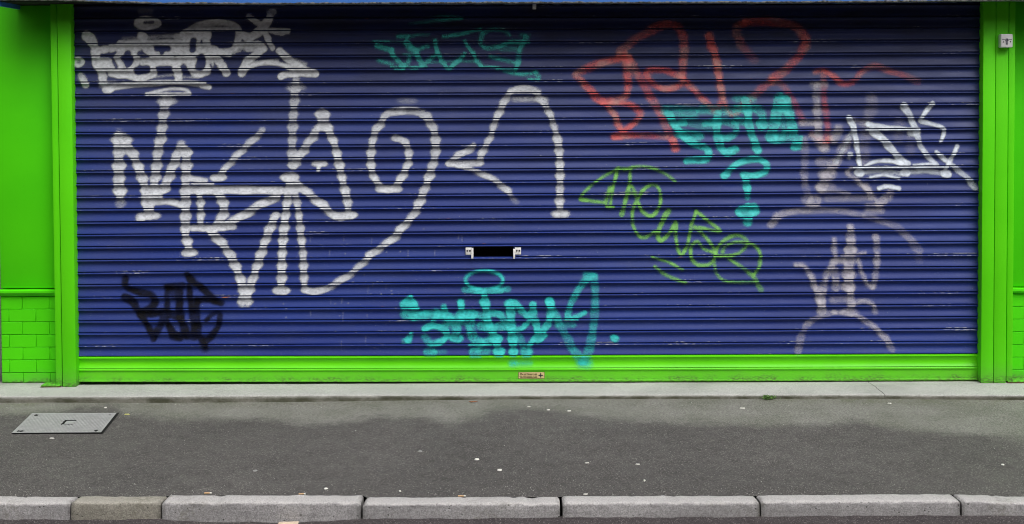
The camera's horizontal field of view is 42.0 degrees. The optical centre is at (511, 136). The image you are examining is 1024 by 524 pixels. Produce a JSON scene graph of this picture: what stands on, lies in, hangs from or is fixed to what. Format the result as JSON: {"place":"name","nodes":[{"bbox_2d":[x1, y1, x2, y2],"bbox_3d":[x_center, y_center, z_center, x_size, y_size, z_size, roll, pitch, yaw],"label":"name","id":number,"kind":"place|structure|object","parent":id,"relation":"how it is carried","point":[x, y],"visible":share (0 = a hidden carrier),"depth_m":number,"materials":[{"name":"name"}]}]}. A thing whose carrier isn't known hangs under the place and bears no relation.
{"place":"outdoors","nodes":[
{"label":"outdoors","id":0,"kind":"place"},
{"bbox_2d":[0,271,2,381],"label":"neighbour wall","id":1,"kind":"structure","parent":0,"point":[0,337],"depth_m":8.30,"materials":[{"name":"green paint"}]},
{"bbox_2d":[0,399,1023,497],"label":"pavement","id":2,"kind":"structure","parent":0,"point":[712,447],"depth_m":6.92,"materials":[{"name":"grey asphalt"}]},
{"bbox_2d":[11,413,118,433],"bbox_3d":[-2.475,1.592,7.407,0.520,0.022,0.402,0,2,0],"label":"inspection cover","id":3,"kind":"object","parent":2,"relation":"on","point":[38,423],"visible":1,"depth_m":7.39,"materials":[{"name":"grey metal"}]},
{"bbox_2d":[0,380,1023,402],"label":"step","id":4,"kind":"object","parent":2,"relation":"on","point":[152,392],"visible":0.94,"depth_m":7.92,"materials":[{"name":"concrete"}]},
{"bbox_2d":[0,0,1023,386],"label":"shop front","id":5,"kind":"object","parent":4,"relation":"on","point":[38,248],"visible":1,"depth_m":8.09,"materials":[{"name":"green paint"}]},
{"bbox_2d":[73,2,979,381],"bbox_3d":[0.097,0.270,8.146,5.654,2.461,0.145,0,2,0],"label":"roller shutter","id":6,"kind":"object","parent":5,"relation":"attached to","point":[611,192],"visible":1,"depth_m":8.11,"materials":[{"name":"blue paint"}]},
{"bbox_2d":[998,34,1012,47],"bbox_3d":[2.959,-0.571,7.991,0.073,0.081,0.050,0,2,0],"label":"key switch","id":7,"kind":"object","parent":5,"relation":"attached to","point":[1005,41],"visible":1,"depth_m":7.97,"materials":[{"name":"grey metal"}]},
{"bbox_2d":[10,402,1023,495],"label":"grit","id":8,"kind":"object","parent":2,"relation":"on","point":[504,445],"visible":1,"depth_m":6.35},
{"bbox_2d":[762,394,780,399],"bbox_3d":[1.508,1.524,7.787,0.123,0.032,0.046,0,2,-8],"label":"weed","id":9,"kind":"object","parent":2,"relation":"on","point":[768,397],"visible":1,"depth_m":7.78,"materials":[{"name":"green plant"}]},
{"bbox_2d":[0,514,1023,523],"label":"road","id":10,"kind":"structure","parent":0,"point":[930,519],"depth_m":6.06,"materials":[{"name":"grey asphalt"}]},
{"bbox_2d":[0,496,77,519],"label":"kerbstone","id":11,"kind":"object","parent":10,"relation":"on","point":[35,507],"visible":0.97,"depth_m":6.10,"materials":[{"name":"stone"}]},
{"bbox_2d":[71,496,166,519],"bbox_3d":[-1.811,1.752,6.163,0.408,0.161,0.143,0,2,0],"label":"kerbstone","id":12,"kind":"object","parent":10,"relation":"on","point":[104,508],"visible":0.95,"depth_m":6.10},
{"bbox_2d":[162,495,363,522],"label":"kerbstone","id":13,"kind":"object","parent":10,"relation":"on","point":[252,508],"visible":1,"depth_m":6.10,"materials":[{"name":"stone"}]},
{"bbox_2d":[278,521,298,523],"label":"card scrap","id":14,"kind":"object","parent":10,"relation":"on","point":[294,522],"visible":1,"depth_m":6.07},
{"bbox_2d":[363,496,559,518],"bbox_3d":[-0.231,1.759,6.164,0.902,0.163,0.143,0,2,0],"label":"kerbstone","id":15,"kind":"object","parent":10,"relation":"on","point":[449,507],"visible":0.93,"depth_m":6.10,"materials":[{"name":"stone"}]},
{"bbox_2d":[562,495,759,517],"bbox_3d":[0.682,1.753,6.163,0.900,0.160,0.144,0,2,0],"label":"kerbstone","id":16,"kind":"object","parent":10,"relation":"on","point":[663,506],"visible":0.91,"depth_m":6.10,"materials":[{"name":"stone"}]},
{"bbox_2d":[756,494,959,516],"bbox_3d":[1.594,1.748,6.164,0.910,0.163,0.143,0,2,0],"label":"kerbstone","id":17,"kind":"object","parent":10,"relation":"on","point":[862,505],"visible":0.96,"depth_m":6.10,"materials":[{"name":"stone"}]},
{"bbox_2d":[953,494,1023,515],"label":"kerbstone","id":18,"kind":"object","parent":10,"relation":"on","point":[974,505],"visible":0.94,"depth_m":6.10,"materials":[{"name":"stone"}]}
]}

